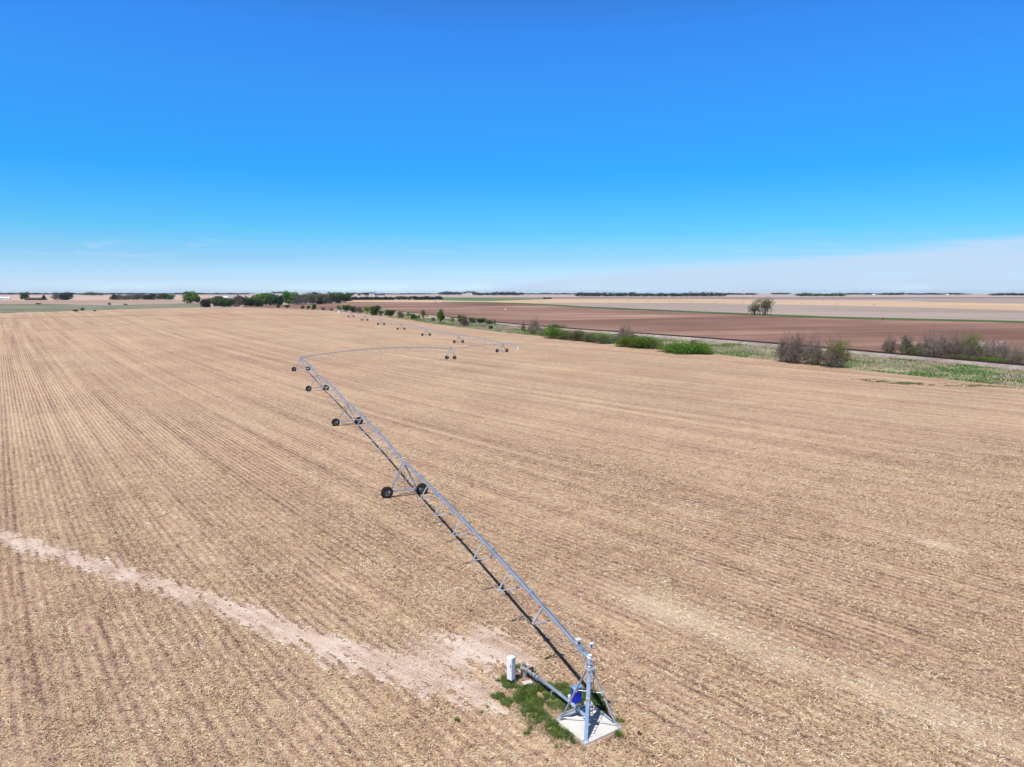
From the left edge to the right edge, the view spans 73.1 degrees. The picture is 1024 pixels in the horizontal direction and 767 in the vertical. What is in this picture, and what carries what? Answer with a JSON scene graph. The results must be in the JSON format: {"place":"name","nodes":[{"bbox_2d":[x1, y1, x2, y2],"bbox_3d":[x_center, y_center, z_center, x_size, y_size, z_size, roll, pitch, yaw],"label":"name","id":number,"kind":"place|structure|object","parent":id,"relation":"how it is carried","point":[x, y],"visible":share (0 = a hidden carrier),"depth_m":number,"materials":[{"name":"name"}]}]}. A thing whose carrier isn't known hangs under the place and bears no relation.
{"place":"outdoors","nodes":[
{"label":"outdoors","id":0,"kind":"place"},
{"bbox_2d":[0,300,211,303],"bbox_3d":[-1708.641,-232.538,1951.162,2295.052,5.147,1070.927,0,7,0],"label":"light brown field","id":1,"kind":"structure","parent":0,"point":[91,301],"depth_m":2001.53,"materials":[{"name":"soil"}]},
{"bbox_2d":[181,291,199,302],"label":"leafy tree","id":2,"kind":"object","parent":1,"relation":"on","point":[190,296],"visible":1,"depth_m":1685.04,"materials":[{"name":"green plant"}]},
{"bbox_2d":[212,296,225,299],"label":"olive green tree","id":3,"kind":"object","parent":1,"relation":"on","point":[219,297],"visible":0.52,"depth_m":1630.98,"materials":[{"name":"green plant"}]},
{"bbox_2d":[0,295,357,299],"bbox_3d":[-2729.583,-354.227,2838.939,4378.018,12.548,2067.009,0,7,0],"label":"pink field","id":4,"kind":"structure","parent":0,"point":[93,297],"depth_m":2983.54,"materials":[{"name":"soil"}]},
{"bbox_2d":[19,292,30,298],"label":"leafy tree","id":5,"kind":"object","parent":4,"relation":"on","point":[24,295],"visible":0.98,"depth_m":2312.06,"materials":[{"name":"green plant"}]},
{"bbox_2d":[25,298,40,299],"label":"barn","id":6,"kind":"structure","parent":4,"relation":"on","point":[32,298],"depth_m":2279.38,"materials":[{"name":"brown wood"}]},
{"bbox_2d":[49,292,60,299],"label":"half bare tree","id":7,"kind":"object","parent":4,"relation":"on","point":[55,296],"visible":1,"depth_m":2285.43,"materials":[{"name":"grey plant"}]},
{"bbox_2d":[60,292,73,299],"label":"evergreen tree","id":8,"kind":"object","parent":4,"relation":"on","point":[66,296],"visible":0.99,"depth_m":2287.17,"materials":[{"name":"green plant"}]},
{"bbox_2d":[109,294,116,299],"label":"evergreen tree","id":9,"kind":"object","parent":4,"relation":"on","point":[112,297],"visible":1,"depth_m":2347.49,"materials":[{"name":"green plant"}]},
{"bbox_2d":[123,294,131,299],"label":"bare shrub","id":10,"kind":"object","parent":4,"relation":"on","point":[126,297],"visible":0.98,"depth_m":2349.79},
{"bbox_2d":[147,293,155,299],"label":"evergreen tree","id":11,"kind":"object","parent":4,"relation":"on","point":[150,296],"visible":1,"depth_m":2352.73,"materials":[{"name":"green plant"}]},
{"bbox_2d":[166,294,174,299],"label":"leafy tree","id":12,"kind":"object","parent":4,"relation":"on","point":[170,297],"visible":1,"depth_m":2353.29,"materials":[{"name":"green plant"}]},
{"bbox_2d":[0,528,549,716],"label":"dirt track","id":13,"kind":"structure","parent":0,"point":[322,644],"depth_m":49.34,"materials":[{"name":"soil"}]},
{"bbox_2d":[443,298,538,300],"bbox_3d":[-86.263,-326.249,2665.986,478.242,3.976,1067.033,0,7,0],"label":"wheat field","id":14,"kind":"structure","parent":0,"point":[476,299],"depth_m":2527.25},
{"bbox_2d":[0,308,1023,766],"bbox_3d":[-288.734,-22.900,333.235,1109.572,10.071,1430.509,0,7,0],"label":"stubble field","id":15,"kind":"structure","parent":0,"point":[178,380],"depth_m":75.84,"materials":[{"name":"soil"}]},
{"bbox_2d":[0,315,332,318],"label":"wheel track","id":16,"kind":"structure","parent":15,"relation":"on","point":[133,315],"depth_m":574.83,"materials":[{"name":"brown soil"}]},
{"bbox_2d":[341,304,350,310],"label":"leafy tree","id":17,"kind":"object","parent":15,"relation":"on","point":[346,308],"visible":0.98,"depth_m":694.95,"materials":[{"name":"green plant"}]},
{"bbox_2d":[349,306,356,312],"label":"olive green tree","id":18,"kind":"object","parent":15,"relation":"on","point":[353,309],"visible":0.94,"depth_m":685.59,"materials":[{"name":"green plant"}]},
{"bbox_2d":[338,310,518,351],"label":"pivot","id":19,"kind":"object","parent":15,"relation":"on","point":[462,341],"visible":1,"depth_m":378.73,"materials":[{"name":"metal"}]},
{"bbox_2d":[291,343,621,743],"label":"pivot","id":20,"kind":"object","parent":15,"relation":"on","point":[589,668],"visible":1,"depth_m":54.99,"materials":[{"name":"metal"}]},
{"bbox_2d":[507,653,515,681],"bbox_3d":[-0.075,18.511,44.426,0.490,2.200,0.470,6,9,38],"label":"electrical cabinet","id":21,"kind":"object","parent":15,"relation":"on","point":[511,668],"visible":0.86,"depth_m":44.24,"materials":[{"name":"metal"}]},
{"bbox_2d":[0,434,1023,766],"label":"crop residue","id":22,"kind":"object","parent":15,"relation":"on","point":[464,618],"visible":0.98,"depth_m":54.92},
{"bbox_2d":[516,662,537,678],"bbox_3d":[0.856,18.832,44.982,0.818,1.200,2.046,-5,9,-35],"label":"well head","id":23,"kind":"object","parent":15,"relation":"on","point":[525,669],"visible":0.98,"depth_m":45.05},
{"bbox_2d":[522,680,532,684],"bbox_3d":[0.986,19.277,44.383,0.620,0.260,0.360,-3,8,-22],"label":"concrete block","id":24,"kind":"object","parent":15,"relation":"on","point":[526,682],"depth_m":44.31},
{"bbox_2d":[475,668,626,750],"bbox_3d":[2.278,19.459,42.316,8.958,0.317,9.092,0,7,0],"label":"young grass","id":25,"kind":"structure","parent":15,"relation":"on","point":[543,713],"depth_m":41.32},
{"bbox_2d":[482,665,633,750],"bbox_3d":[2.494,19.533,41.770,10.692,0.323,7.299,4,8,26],"label":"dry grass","id":26,"kind":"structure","parent":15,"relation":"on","point":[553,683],"depth_m":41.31,"materials":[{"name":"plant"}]},
{"bbox_2d":[535,675,584,716],"bbox_3d":[2.994,19.159,42.178,0.340,1.080,5.054,-5,9,-35],"label":"supply pipe","id":27,"kind":"object","parent":15,"relation":"on","point":[552,688],"visible":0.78,"depth_m":42.15,"materials":[{"name":"metal"}]},
{"bbox_2d":[556,707,621,745],"bbox_3d":[4.449,19.970,40.203,2.729,0.500,2.729,-5,9,-33],"label":"concrete pad","id":28,"kind":"object","parent":15,"relation":"on","point":[598,729],"visible":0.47,"depth_m":39.83,"materials":[{"name":"concrete"}]},
{"bbox_2d":[625,335,664,348],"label":"green shrub","id":29,"kind":"object","parent":15,"relation":"on","point":[638,342],"visible":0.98,"depth_m":312.28,"materials":[{"name":"green plant"}]},
{"bbox_2d":[654,341,688,352],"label":"green shrub","id":30,"kind":"object","parent":15,"relation":"on","point":[666,346],"visible":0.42,"depth_m":294.33,"materials":[{"name":"green plant"}]},
{"bbox_2d":[661,341,708,354],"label":"green shrub","id":31,"kind":"object","parent":15,"relation":"on","point":[685,346],"visible":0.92,"depth_m":285.44,"materials":[{"name":"green plant"}]},
{"bbox_2d":[849,379,1020,388],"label":"weeds","id":32,"kind":"object","parent":15,"relation":"on","point":[918,383],"visible":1,"depth_m":193.58,"materials":[{"name":"green plant"}]},
{"bbox_2d":[0,293,1023,312],"bbox_3d":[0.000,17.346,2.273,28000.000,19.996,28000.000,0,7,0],"label":"ground","id":33,"kind":"structure","parent":0,"point":[743,295],"depth_m":3745.99,"materials":[{"name":"soil"}]},
{"bbox_2d":[0,303,210,312],"bbox_3d":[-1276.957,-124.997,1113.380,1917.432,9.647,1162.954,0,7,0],"label":"pasture","id":34,"kind":"structure","parent":33,"relation":"on","point":[10,308],"depth_m":1213.82,"materials":[{"name":"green plant"}]},
{"bbox_2d":[199,298,210,306],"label":"evergreen tree","id":35,"kind":"object","parent":34,"relation":"on","point":[203,303],"visible":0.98,"depth_m":1231.56,"materials":[{"name":"green plant"}]},
{"bbox_2d":[207,298,218,306],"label":"olive green tree","id":36,"kind":"object","parent":33,"relation":"on","point":[213,301],"visible":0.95,"depth_m":1233.01,"materials":[{"name":"green plant"}]},
{"bbox_2d":[215,298,228,306],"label":"olive green tree","id":37,"kind":"object","parent":33,"relation":"on","point":[219,302],"visible":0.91,"depth_m":1232.42,"materials":[{"name":"green plant"}]},
{"bbox_2d":[223,299,236,306],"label":"leafy tree","id":38,"kind":"object","parent":33,"relation":"on","point":[231,302],"visible":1,"depth_m":1233.21,"materials":[{"name":"green plant"}]},
{"bbox_2d":[231,295,244,306],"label":"bare shrub","id":39,"kind":"object","parent":33,"relation":"on","point":[238,302],"visible":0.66,"depth_m":1294.51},
{"bbox_2d":[253,293,272,304],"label":"leafy tree","id":40,"kind":"object","parent":33,"relation":"on","point":[258,296],"visible":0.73,"depth_m":1424.18,"materials":[{"name":"green plant"}]},
{"bbox_2d":[309,308,1023,386],"bbox_3d":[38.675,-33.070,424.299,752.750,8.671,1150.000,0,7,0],"label":"grass verge","id":41,"kind":"object","parent":33,"relation":"on","point":[997,370],"depth_m":250.96,"materials":[{"name":"plant"}]},
{"bbox_2d":[355,307,364,312],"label":"half bare tree","id":42,"kind":"object","parent":41,"relation":"on","point":[359,309],"visible":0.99,"depth_m":676.73,"materials":[{"name":"brown plant"}]},
{"bbox_2d":[362,305,371,313],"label":"budding tree","id":43,"kind":"object","parent":41,"relation":"on","point":[366,309],"visible":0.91,"depth_m":661.36,"materials":[{"name":"green plant"}]},
{"bbox_2d":[369,305,381,314],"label":"leafy tree","id":44,"kind":"object","parent":41,"relation":"on","point":[375,309],"visible":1,"depth_m":638.73,"materials":[{"name":"green plant"}]},
{"bbox_2d":[383,309,395,315],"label":"leafy tree","id":45,"kind":"object","parent":41,"relation":"on","point":[389,312],"visible":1,"depth_m":625.33,"materials":[{"name":"green plant"}]},
{"bbox_2d":[396,311,405,317],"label":"half bare tree","id":46,"kind":"object","parent":41,"relation":"on","point":[399,314],"visible":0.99,"depth_m":615.46,"materials":[{"name":"grey plant"}]},
{"bbox_2d":[420,309,427,319],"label":"budding tree","id":47,"kind":"object","parent":41,"relation":"on","point":[423,311],"visible":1,"depth_m":588.52,"materials":[{"name":"green plant"}]},
{"bbox_2d":[437,308,444,322],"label":"leafy tree","id":48,"kind":"object","parent":41,"relation":"on","point":[440,316],"visible":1,"depth_m":544.50,"materials":[{"name":"green plant"}]},
{"bbox_2d":[457,314,465,321],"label":"olive green tree","id":49,"kind":"object","parent":41,"relation":"on","point":[460,317],"visible":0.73,"depth_m":565.11,"materials":[{"name":"green plant"}]},
{"bbox_2d":[460,315,469,325],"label":"bare shrub","id":50,"kind":"object","parent":41,"relation":"on","point":[464,322],"visible":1,"depth_m":506.27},
{"bbox_2d":[475,318,485,322],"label":"shrub","id":51,"kind":"object","parent":41,"relation":"on","point":[479,320],"visible":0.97,"depth_m":559.13,"materials":[{"name":"green plant"}]},
{"bbox_2d":[525,317,540,333],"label":"bare shrub","id":52,"kind":"object","parent":41,"relation":"on","point":[531,329],"visible":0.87,"depth_m":419.57,"materials":[{"name":"brown plant"}]},
{"bbox_2d":[538,324,570,338],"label":"green shrub","id":53,"kind":"object","parent":41,"relation":"on","point":[550,332],"visible":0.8,"depth_m":378.57,"materials":[{"name":"green plant"}]},
{"bbox_2d":[547,324,564,327],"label":"green shrub","id":54,"kind":"object","parent":41,"relation":"on","point":[555,325],"visible":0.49,"depth_m":487.92,"materials":[{"name":"green plant"}]},
{"bbox_2d":[557,331,573,339],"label":"green shrub","id":55,"kind":"object","parent":41,"relation":"on","point":[564,336],"visible":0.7,"depth_m":369.52,"materials":[{"name":"green plant"}]},
{"bbox_2d":[562,329,588,340],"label":"green shrub","id":56,"kind":"object","parent":41,"relation":"on","point":[577,335],"visible":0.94,"depth_m":360.13,"materials":[{"name":"green plant"}]},
{"bbox_2d":[581,331,596,342],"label":"green shrub","id":57,"kind":"object","parent":41,"relation":"on","point":[587,338],"visible":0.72,"depth_m":350.50,"materials":[{"name":"green plant"}]},
{"bbox_2d":[590,333,616,343],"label":"green shrub","id":58,"kind":"object","parent":41,"relation":"on","point":[602,339],"visible":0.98,"depth_m":341.20,"materials":[{"name":"green plant"}]},
{"bbox_2d":[608,335,624,342],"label":"shrub","id":59,"kind":"object","parent":41,"relation":"on","point":[614,337],"visible":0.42,"depth_m":344.26,"materials":[{"name":"green plant"}]},
{"bbox_2d":[615,324,633,338],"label":"bare shrub","id":60,"kind":"object","parent":41,"relation":"on","point":[622,333],"visible":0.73,"depth_m":359.44,"materials":[{"name":"brown plant"}]},
{"bbox_2d":[614,334,643,346],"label":"green shrub","id":61,"kind":"object","parent":41,"relation":"on","point":[622,341],"visible":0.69,"depth_m":320.59,"materials":[{"name":"green plant"}]},
{"bbox_2d":[688,342,715,354],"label":"green shrub","id":62,"kind":"object","parent":41,"relation":"on","point":[705,351],"visible":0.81,"depth_m":284.35,"materials":[{"name":"green plant"}]},
{"bbox_2d":[771,324,795,362],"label":"bare shrub","id":63,"kind":"object","parent":41,"relation":"on","point":[781,348],"visible":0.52,"depth_m":253.48,"materials":[{"name":"brown plant"}]},
{"bbox_2d":[782,329,811,363],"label":"bare shrub","id":64,"kind":"object","parent":41,"relation":"on","point":[797,347],"visible":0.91,"depth_m":248.12,"materials":[{"name":"brown plant"}]},
{"bbox_2d":[799,331,824,364],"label":"bare shrub","id":65,"kind":"object","parent":41,"relation":"on","point":[815,351],"visible":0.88,"depth_m":244.34,"materials":[{"name":"brown plant"}]},
{"bbox_2d":[817,334,857,367],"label":"budding shrub","id":66,"kind":"object","parent":41,"relation":"on","point":[832,353],"visible":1,"depth_m":236.34,"materials":[{"name":"green plant"}]},
{"bbox_2d":[916,328,944,355],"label":"bare shrub","id":67,"kind":"object","parent":41,"relation":"on","point":[929,348],"visible":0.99,"depth_m":273.66,"materials":[{"name":"brown plant"}]},
{"bbox_2d":[941,354,982,359],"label":"green shrub","id":68,"kind":"object","parent":41,"relation":"on","point":[962,356],"visible":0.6,"depth_m":264.32,"materials":[{"name":"green plant"}]},
{"bbox_2d":[362,309,1023,369],"bbox_3d":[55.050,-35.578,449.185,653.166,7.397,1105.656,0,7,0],"label":"railway ballast","id":69,"kind":"structure","parent":33,"relation":"on","point":[1007,366],"depth_m":290.53,"materials":[{"name":"gravel"}]},
{"bbox_2d":[328,308,1023,365],"bbox_3d":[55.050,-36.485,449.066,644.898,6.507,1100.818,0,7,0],"label":"railway track","id":70,"kind":"structure","parent":69,"relation":"on","point":[786,344],"depth_m":307.26,"materials":[{"name":"gravel"}]},
{"bbox_2d":[454,302,1023,322],"bbox_3d":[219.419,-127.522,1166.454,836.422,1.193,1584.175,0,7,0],"label":"grass waterway","id":71,"kind":"object","parent":33,"relation":"on","point":[832,317],"depth_m":761.03,"materials":[{"name":"plant"}]},
{"bbox_2d":[0,0,1023,293],"label":"sky","id":72,"kind":"structure","parent":0,"point":[147,146],"materials":[{"name":"blue"}]},
{"bbox_2d":[454,663,624,747],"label":"grass","id":73,"kind":"structure","parent":0,"point":[531,699],"depth_m":42.28,"materials":[{"name":"plant"}]},
{"bbox_2d":[243,302,1023,363],"bbox_3d":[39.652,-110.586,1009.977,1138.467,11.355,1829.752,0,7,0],"label":"brown field","id":74,"kind":"structure","parent":0,"point":[866,334],"depth_m":587.27,"materials":[{"name":"soil"}]},
{"bbox_2d":[238,297,250,304],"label":"leafy tree","id":75,"kind":"object","parent":74,"relation":"on","point":[244,300],"visible":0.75,"depth_m":1321.96,"materials":[{"name":"green plant"}]},
{"bbox_2d":[244,299,256,305],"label":"evergreen tree","id":76,"kind":"object","parent":74,"relation":"on","point":[250,302],"visible":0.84,"depth_m":1324.17,"materials":[{"name":"green plant"}]},
{"bbox_2d":[254,299,262,306],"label":"evergreen tree","id":77,"kind":"object","parent":74,"relation":"on","point":[259,303],"visible":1,"depth_m":1293.93,"materials":[{"name":"green plant"}]},
{"bbox_2d":[263,294,278,304],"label":"leafy tree","id":78,"kind":"object","parent":74,"relation":"on","point":[271,298],"visible":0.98,"depth_m":1423.20,"materials":[{"name":"green plant"}]},
{"bbox_2d":[274,296,283,304],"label":"evergreen tree","id":79,"kind":"object","parent":74,"relation":"on","point":[279,301],"visible":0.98,"depth_m":1428.53,"materials":[{"name":"green plant"}]},
{"bbox_2d":[282,290,296,304],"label":"leafy tree","id":80,"kind":"object","parent":74,"relation":"on","point":[287,296],"visible":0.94,"depth_m":1500.87,"materials":[{"name":"green plant"}]},
{"bbox_2d":[291,293,304,304],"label":"half bare tree","id":81,"kind":"object","parent":74,"relation":"on","point":[297,298],"visible":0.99,"depth_m":1505.33,"materials":[{"name":"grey plant"}]},
{"bbox_2d":[302,292,317,303],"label":"half bare tree","id":82,"kind":"object","parent":74,"relation":"on","point":[310,297],"visible":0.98,"depth_m":1545.12,"materials":[{"name":"grey plant"}]},
{"bbox_2d":[312,294,324,302],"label":"olive green tree","id":83,"kind":"object","parent":74,"relation":"on","point":[319,297],"visible":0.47,"depth_m":1584.81,"materials":[{"name":"green plant"}]},
{"bbox_2d":[320,294,330,303],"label":"half bare tree","id":84,"kind":"object","parent":74,"relation":"on","point":[325,298],"visible":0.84,"depth_m":1590.66,"materials":[{"name":"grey plant"}]},
{"bbox_2d":[326,292,338,303],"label":"olive green tree","id":85,"kind":"object","parent":74,"relation":"on","point":[332,297],"visible":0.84,"depth_m":1635.62,"materials":[{"name":"green plant"}]},
{"bbox_2d":[334,295,341,302],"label":"evergreen tree","id":86,"kind":"object","parent":74,"relation":"on","point":[339,300],"visible":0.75,"depth_m":1687.04,"materials":[{"name":"green plant"}]},
{"bbox_2d":[339,293,352,302],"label":"leafy tree","id":87,"kind":"object","parent":74,"relation":"on","point":[345,297],"visible":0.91,"depth_m":1737.57,"materials":[{"name":"green plant"}]},
{"bbox_2d":[880,334,898,352],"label":"bare shrub","id":88,"kind":"object","parent":74,"relation":"on","point":[890,346],"visible":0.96,"depth_m":292.15,"materials":[{"name":"brown plant"}]},
{"bbox_2d":[897,335,916,352],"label":"half bare tree","id":89,"kind":"object","parent":74,"relation":"on","point":[907,344],"visible":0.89,"depth_m":292.60,"materials":[{"name":"grey plant"}]},
{"bbox_2d":[898,346,922,354],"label":"green shrub","id":90,"kind":"object","parent":74,"relation":"on","point":[913,350],"visible":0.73,"depth_m":284.84,"materials":[{"name":"green plant"}]},
{"bbox_2d":[936,333,949,356],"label":"bare shrub","id":91,"kind":"object","parent":74,"relation":"on","point":[944,344],"visible":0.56,"depth_m":274.67,"materials":[{"name":"brown plant"}]},
{"bbox_2d":[944,328,965,356],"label":"bare shrub","id":92,"kind":"object","parent":74,"relation":"on","point":[951,347],"visible":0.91,"depth_m":270.16,"materials":[{"name":"brown plant"}]},
{"bbox_2d":[955,325,984,358],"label":"budding shrub","id":93,"kind":"object","parent":74,"relation":"on","point":[969,345],"visible":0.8,"depth_m":269.98,"materials":[{"name":"green plant"}]},
{"bbox_2d":[971,337,990,356],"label":"blossoming shrub","id":94,"kind":"object","parent":74,"relation":"on","point":[981,347],"visible":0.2,"depth_m":276.43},
{"bbox_2d":[977,341,999,358],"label":"bare shrub","id":95,"kind":"object","parent":74,"relation":"on","point":[990,352],"visible":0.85,"depth_m":269.07,"materials":[{"name":"brown plant"}]},
{"bbox_2d":[980,357,1007,361],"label":"green shrub","id":96,"kind":"object","parent":74,"relation":"on","point":[991,359],"visible":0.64,"depth_m":261.26,"materials":[{"name":"green plant"}]},
{"bbox_2d":[985,339,1009,356],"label":"blossoming shrub","id":97,"kind":"object","parent":74,"relation":"on","point":[998,345],"visible":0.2,"depth_m":272.27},
{"bbox_2d":[992,340,1010,361],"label":"bare shrub","id":98,"kind":"object","parent":74,"relation":"on","point":[1003,351],"visible":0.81,"depth_m":265.42,"materials":[{"name":"brown plant"}]},
{"bbox_2d":[1003,339,1023,363],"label":"bare shrub","id":99,"kind":"object","parent":74,"relation":"on","point":[1015,355],"visible":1,"depth_m":258.70,"materials":[{"name":"brown plant"}]},
{"bbox_2d":[347,299,1023,309],"bbox_3d":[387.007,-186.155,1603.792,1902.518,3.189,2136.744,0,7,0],"label":"tan field","id":100,"kind":"structure","parent":0,"point":[995,306],"depth_m":1836.24,"materials":[{"name":"soil"}]},
{"bbox_2d":[607,299,855,303],"bbox_3d":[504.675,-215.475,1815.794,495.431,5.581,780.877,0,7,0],"label":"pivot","id":101,"kind":"object","parent":100,"relation":"on","point":[741,301],"visible":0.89,"depth_m":1780.67,"materials":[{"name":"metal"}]},
{"bbox_2d":[370,297,1023,299],"bbox_3d":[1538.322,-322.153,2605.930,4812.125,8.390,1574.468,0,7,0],"label":"brown field","id":102,"kind":"structure","parent":0,"point":[845,298],"depth_m":2947.47,"materials":[{"name":"soil"}]},
{"bbox_2d":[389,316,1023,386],"bbox_3d":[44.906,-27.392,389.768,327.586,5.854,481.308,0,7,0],"label":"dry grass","id":103,"kind":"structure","parent":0,"point":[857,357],"depth_m":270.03,"materials":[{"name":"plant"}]},
{"bbox_2d":[535,303,1023,320],"bbox_3d":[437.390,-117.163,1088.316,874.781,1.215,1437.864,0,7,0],"label":"grey field","id":104,"kind":"structure","parent":0,"point":[896,312],"depth_m":1003.65,"materials":[{"name":"soil"}]},
{"bbox_2d":[746,300,761,314],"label":"spreading tree","id":105,"kind":"object","parent":104,"relation":"on","point":[754,308],"visible":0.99,"depth_m":783.10,"materials":[{"name":"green plant"}]},
{"bbox_2d":[755,296,774,314],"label":"half bare tree","id":106,"kind":"object","parent":104,"relation":"on","point":[766,303],"visible":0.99,"depth_m":782.41,"materials":[{"name":"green plant"}]},
{"bbox_2d":[896,298,1023,303],"bbox_3d":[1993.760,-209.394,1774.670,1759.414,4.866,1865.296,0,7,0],"label":"grey field","id":107,"kind":"structure","parent":0,"point":[992,300],"depth_m":2149.88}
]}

